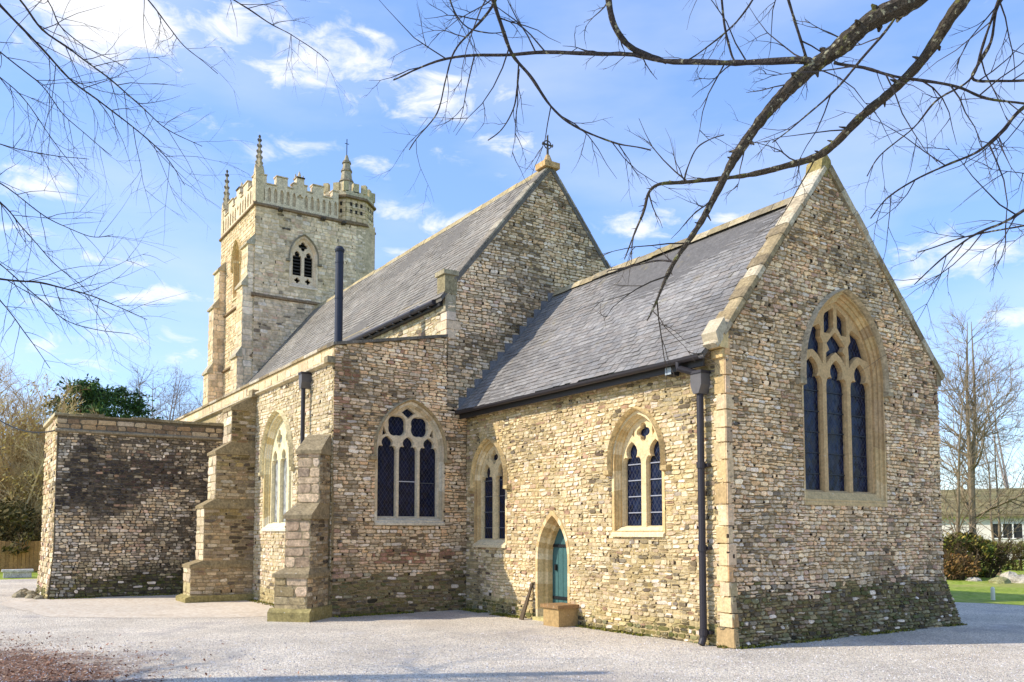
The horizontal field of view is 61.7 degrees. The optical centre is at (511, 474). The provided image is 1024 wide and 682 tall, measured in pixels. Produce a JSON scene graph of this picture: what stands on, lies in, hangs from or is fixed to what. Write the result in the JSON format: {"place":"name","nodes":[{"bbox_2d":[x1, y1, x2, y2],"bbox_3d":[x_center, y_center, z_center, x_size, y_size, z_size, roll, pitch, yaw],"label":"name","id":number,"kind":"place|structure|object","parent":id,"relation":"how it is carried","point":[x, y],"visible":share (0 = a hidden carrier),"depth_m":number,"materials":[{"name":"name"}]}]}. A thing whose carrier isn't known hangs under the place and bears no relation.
{"place":"outdoors","nodes":[
{"label":"outdoors","id":0,"kind":"place"},
{"bbox_2d":[0,594,272,617],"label":"path","id":1,"kind":"structure","parent":0,"point":[162,606],"depth_m":18.85,"materials":[{"name":"gravel"}]},
{"bbox_2d":[24,593,36,598],"bbox_3d":[-12.106,3.074,21.558,0.317,0.160,0.289,-2,-4,25],"label":"loose stone","id":2,"kind":"object","parent":1,"relation":"on","point":[29,596],"visible":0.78,"depth_m":21.47,"materials":[{"name":"grey stone"}]},
{"bbox_2d":[33,595,44,598],"bbox_3d":[-11.743,3.062,21.277,0.262,0.144,0.298,1,-4,-13],"label":"loose stone","id":3,"kind":"object","parent":1,"relation":"on","point":[39,597],"visible":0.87,"depth_m":21.20,"materials":[{"name":"grey stone"}]},
{"bbox_2d":[0,579,1023,681],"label":"gravel","id":4,"kind":"structure","parent":0,"point":[998,627],"depth_m":11.91,"materials":[{"name":"grey gravel"}]},
{"bbox_2d":[12,591,26,597],"bbox_3d":[-12.558,3.073,21.880,0.380,0.204,0.402,3,-5,-33],"label":"loose stone","id":5,"kind":"object","parent":4,"relation":"on","point":[19,594],"visible":0.83,"depth_m":21.76,"materials":[{"name":"grey stone"}]},
{"bbox_2d":[26,590,39,594],"bbox_3d":[-12.476,3.104,22.207,0.386,0.188,0.396,0,-4,-2],"label":"loose stone","id":6,"kind":"object","parent":4,"relation":"on","point":[31,591],"visible":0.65,"depth_m":22.14,"materials":[{"name":"grey stone"}]},
{"bbox_2d":[0,632,298,681],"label":"leaf litter","id":7,"kind":"object","parent":4,"relation":"on","point":[37,672],"visible":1,"depth_m":10.48,"materials":[{"name":"brown plant"}]},
{"bbox_2d":[50,592,966,648],"bbox_3d":[-2.001,2.826,17.595,20.188,0.055,5.166,-2,-4,27],"label":"moss","id":8,"kind":"object","parent":4,"relation":"on","point":[634,633],"visible":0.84,"depth_m":15.03,"materials":[{"name":"green plant"}]},
{"bbox_2d":[519,582,533,619],"bbox_3d":[0.273,2.416,16.332,0.255,0.700,0.140,3,-5,-33],"label":"board","id":9,"kind":"object","parent":4,"relation":"on","point":[523,612],"visible":1,"depth_m":16.29,"materials":[{"name":"brown wood"}]},
{"bbox_2d":[540,602,578,626],"bbox_3d":[0.850,2.502,15.243,0.470,0.380,0.540,3,-5,-33],"label":"stone trough","id":10,"kind":"object","parent":4,"relation":"on","point":[560,614],"visible":1,"depth_m":15.09,"materials":[{"name":"beige stone"}]},
{"bbox_2d":[0,560,1023,604],"bbox_3d":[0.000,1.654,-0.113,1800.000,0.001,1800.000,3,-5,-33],"label":"ground","id":11,"kind":"structure","parent":0,"point":[964,591],"depth_m":24.56,"materials":[{"name":"green plant"}]},
{"bbox_2d":[2,569,33,577],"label":"grave slab","id":12,"kind":"structure","parent":11,"relation":"on","point":[15,573],"depth_m":31.37,"materials":[{"name":"stone"}]},
{"bbox_2d":[0,422,38,501],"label":"bare shrub","id":13,"kind":"object","parent":11,"relation":"on","point":[10,471],"visible":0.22,"depth_m":39.08,"materials":[{"name":"brown plant"}]},
{"bbox_2d":[0,487,41,569],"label":"hedge","id":14,"kind":"object","parent":11,"relation":"on","point":[12,514],"visible":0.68,"depth_m":36.66,"materials":[{"name":"green plant"}]},
{"bbox_2d":[0,541,41,571],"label":"wooden fence","id":15,"kind":"object","parent":11,"relation":"on","point":[11,562],"visible":0.21,"depth_m":35.91,"materials":[{"name":"brown wood"}]},
{"bbox_2d":[0,348,43,500],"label":"bare shrub","id":16,"kind":"object","parent":11,"relation":"on","point":[3,366],"visible":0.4,"depth_m":40.49,"materials":[{"name":"brown plant"}]},
{"bbox_2d":[0,425,44,554],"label":"bare shrub","id":17,"kind":"object","parent":11,"relation":"on","point":[23,472],"visible":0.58,"depth_m":38.80,"materials":[{"name":"brown plant"}]},
{"bbox_2d":[0,411,45,564],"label":"bare shrub","id":18,"kind":"object","parent":11,"relation":"on","point":[27,478],"visible":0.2,"depth_m":39.62,"materials":[{"name":"brown plant"}]},
{"bbox_2d":[0,374,69,507],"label":"bare shrub","id":19,"kind":"object","parent":11,"relation":"on","point":[13,443],"visible":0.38,"depth_m":39.67,"materials":[{"name":"brown plant"}]},
{"bbox_2d":[0,384,84,536],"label":"bare shrub","id":20,"kind":"object","parent":11,"relation":"on","point":[39,481],"visible":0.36,"depth_m":39.20,"materials":[{"name":"brown plant"}]},
{"bbox_2d":[4,383,80,472],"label":"bare shrub","id":21,"kind":"object","parent":11,"relation":"on","point":[48,406],"visible":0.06,"depth_m":45.07,"materials":[{"name":"brown plant"}]},
{"bbox_2d":[5,388,82,450],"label":"bare shrub","id":22,"kind":"object","parent":11,"relation":"on","point":[55,408],"visible":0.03,"depth_m":44.49,"materials":[{"name":"brown plant"}]},
{"bbox_2d":[0,365,89,565],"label":"bare shrub","id":23,"kind":"object","parent":11,"relation":"on","point":[35,409],"visible":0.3,"depth_m":40.94,"materials":[{"name":"brown plant"}]},
{"bbox_2d":[23,374,119,459],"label":"conifer","id":24,"kind":"object","parent":11,"relation":"on","point":[90,393],"visible":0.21,"depth_m":48.25,"materials":[{"name":"green plant"}]},
{"bbox_2d":[75,380,131,417],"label":"conifer","id":25,"kind":"object","parent":11,"relation":"on","point":[120,411],"visible":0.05,"depth_m":51.03,"materials":[{"name":"green plant"}]},
{"bbox_2d":[97,385,162,418],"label":"conifer","id":26,"kind":"object","parent":11,"relation":"on","point":[137,406],"visible":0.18,"depth_m":52.77,"materials":[{"name":"green plant"}]},
{"bbox_2d":[108,362,202,419],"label":"bare tree","id":27,"kind":"object","parent":11,"relation":"on","point":[175,394],"visible":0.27,"depth_m":61.41,"materials":[{"name":"brown plant"}]},
{"bbox_2d":[126,373,201,419],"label":"bare tree","id":28,"kind":"object","parent":11,"relation":"on","point":[196,398],"visible":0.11,"depth_m":62.87,"materials":[{"name":"brown plant"}]},
{"bbox_2d":[0,0,353,393],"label":"bare tree","id":29,"kind":"object","parent":11,"relation":"on","point":[40,47],"visible":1,"depth_m":7.77,"materials":[{"name":"brown plant"}]},
{"bbox_2d":[35,135,960,648],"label":"church","id":30,"kind":"structure","parent":11,"relation":"on","point":[479,409],"depth_m":16.87,"materials":[{"name":"stone"}]},
{"bbox_2d":[0,420,54,432],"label":"cable","id":31,"kind":"object","parent":30,"relation":"attached to","point":[25,430],"visible":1,"depth_m":21.85,"materials":[{"name":"paint"}]},
{"bbox_2d":[230,239,241,301],"bbox_3d":[-10.772,-8.149,34.077,0.515,2.395,1.460,3,-5,-33],"label":"belfry window","id":32,"kind":"structure","parent":30,"relation":"in","point":[236,257],"depth_m":34.40,"materials":[{"name":"stone"}]},
{"bbox_2d":[258,410,295,530],"bbox_3d":[-5.355,-0.090,19.818,0.340,2.815,2.400,3,-5,-33],"label":"window","id":33,"kind":"structure","parent":30,"relation":"in","point":[276,467],"depth_m":20.26,"materials":[{"name":"stone"}]},
{"bbox_2d":[286,234,321,290],"bbox_3d":[-8.107,-8.227,33.223,1.440,2.135,0.415,3,-5,-33],"label":"belfry window","id":34,"kind":"structure","parent":30,"relation":"in","point":[303,259],"depth_m":33.28,"materials":[{"name":"stone"}]},
{"bbox_2d":[368,398,451,524],"bbox_3d":[-2.150,-0.261,17.962,1.920,2.665,0.320,3,-5,-33],"label":"window","id":35,"kind":"structure","parent":30,"relation":"in","point":[410,454],"depth_m":18.08,"materials":[{"name":"stone"}]},
{"bbox_2d":[468,437,510,547],"bbox_3d":[-0.415,0.371,17.830,0.300,2.305,1.580,3,-5,-33],"label":"window","id":36,"kind":"structure","parent":30,"relation":"in","point":[489,484],"depth_m":18.05,"materials":[{"name":"stone"}]},
{"bbox_2d":[553,528,566,602],"bbox_3d":[0.982,1.815,16.037,0.050,1.900,0.820,3,-5,-33],"label":"door","id":37,"kind":"structure","parent":30,"relation":"in","point":[559,550],"depth_m":16.20,"materials":[{"name":"paint"}]},
{"bbox_2d":[603,406,671,536],"bbox_3d":[2.107,-0.046,14.062,0.340,2.145,1.580,3,-5,-33],"label":"window","id":38,"kind":"structure","parent":30,"relation":"in","point":[637,466],"depth_m":14.25,"materials":[{"name":"stone"}]},
{"bbox_2d":[665,367,679,376],"bbox_3d":[2.496,-1.582,13.259,0.226,0.140,0.160,3,-5,-33],"label":"floodlight","id":39,"kind":"object","parent":30,"relation":"attached to","point":[668,372],"visible":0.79,"depth_m":13.20,"materials":[{"name":"paint"}]},
{"bbox_2d":[795,288,893,506],"bbox_3d":[5.415,-1.274,14.105,2.470,3.600,0.350,3,-5,-33],"label":"east window","id":40,"kind":"structure","parent":30,"relation":"in","point":[843,407],"depth_m":14.30,"materials":[{"name":"stone"}]},
{"bbox_2d":[363,0,1023,381],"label":"bare tree","id":41,"kind":"object","parent":11,"relation":"on","point":[877,18],"visible":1,"depth_m":6.15,"materials":[{"name":"brown plant"}]},
{"bbox_2d":[943,545,982,579],"bbox_3d":[15.551,2.975,30.226,2.377,1.522,2.067,3,-5,-33],"label":"dry shrub","id":42,"kind":"object","parent":11,"relation":"on","point":[958,562],"visible":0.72,"depth_m":29.76,"materials":[{"name":"brown plant"}]},
{"bbox_2d":[965,577,981,580],"bbox_3d":[15.857,3.607,29.422,0.545,0.166,0.557,3,-5,-33],"label":"garden rock","id":43,"kind":"object","parent":11,"relation":"on","point":[973,579],"visible":0.94,"depth_m":29.32,"materials":[{"name":"stone"}]},
{"bbox_2d":[924,291,1023,576],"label":"bare tree","id":44,"kind":"object","parent":11,"relation":"on","point":[975,431],"visible":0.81,"depth_m":32.92,"materials":[{"name":"brown plant"}]},
{"bbox_2d":[942,519,1010,578],"bbox_3d":[16.344,2.671,31.256,3.296,2.267,3.334,-1,-4,20],"label":"ivy shrub","id":45,"kind":"object","parent":11,"relation":"on","point":[966,540],"visible":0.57,"depth_m":30.73,"materials":[{"name":"green plant"}]},
{"bbox_2d":[939,351,1020,547],"bbox_3d":[16.210,-0.327,32.014,4.980,8.517,4.203,-2,-4,30],"label":"bare tree","id":46,"kind":"object","parent":11,"relation":"on","point":[957,511],"visible":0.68,"depth_m":31.65,"materials":[{"name":"brown plant"}]},
{"bbox_2d":[940,382,1023,574],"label":"bare tree","id":47,"kind":"object","parent":11,"relation":"on","point":[999,511],"visible":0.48,"depth_m":34.08,"materials":[{"name":"brown plant"}]},
{"bbox_2d":[941,488,1023,556],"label":"bungalow","id":48,"kind":"object","parent":11,"relation":"on","point":[986,531],"visible":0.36,"depth_m":52.64,"materials":[{"name":"white paint"}]},
{"bbox_2d":[993,523,1023,538],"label":"window","id":49,"kind":"structure","parent":48,"relation":"in","point":[1011,525],"depth_m":51.82,"materials":[{"name":"white paint"}]},
{"bbox_2d":[944,346,1023,488],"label":"bare tree","id":50,"kind":"object","parent":11,"relation":"on","point":[1003,473],"visible":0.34,"depth_m":65.19,"materials":[{"name":"brown plant"}]},
{"bbox_2d":[990,587,994,599],"bbox_3d":[11.781,2.924,20.989,0.092,0.320,0.092,-3,-5,34],"label":"marker post","id":51,"kind":"object","parent":11,"relation":"on","point":[992,589],"visible":1,"depth_m":20.95,"materials":[{"name":"white paint"}]},
{"bbox_2d":[963,526,1023,577],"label":"ivy shrub","id":52,"kind":"object","parent":11,"relation":"on","point":[998,563],"visible":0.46,"depth_m":31.33,"materials":[{"name":"green plant"}]},
{"bbox_2d":[988,576,1010,583],"bbox_3d":[15.965,3.467,28.111,0.682,0.266,0.693,3,-5,-33],"label":"garden rock","id":53,"kind":"object","parent":11,"relation":"on","point":[1000,580],"visible":0.93,"depth_m":27.93,"materials":[{"name":"stone"}]},
{"bbox_2d":[1000,571,1017,581],"bbox_3d":[16.793,3.447,28.823,0.724,0.403,0.726,3,-5,-33],"label":"garden rock","id":54,"kind":"object","parent":11,"relation":"on","point":[1009,575],"visible":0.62,"depth_m":28.70,"materials":[{"name":"stone"}]},
{"bbox_2d":[1001,528,1023,570],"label":"ivy shrub","id":55,"kind":"object","parent":11,"relation":"on","point":[1020,556],"visible":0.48,"depth_m":37.31,"materials":[{"name":"green plant"}]},
{"bbox_2d":[1011,574,1023,583],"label":"garden rock","id":56,"kind":"object","parent":11,"relation":"on","point":[1018,578],"visible":0.93,"depth_m":28.12,"materials":[{"name":"stone"}]},
{"bbox_2d":[0,0,1023,489],"label":"sky","id":57,"kind":"structure","parent":0,"point":[306,130],"materials":[{"name":"blue"}]}
]}

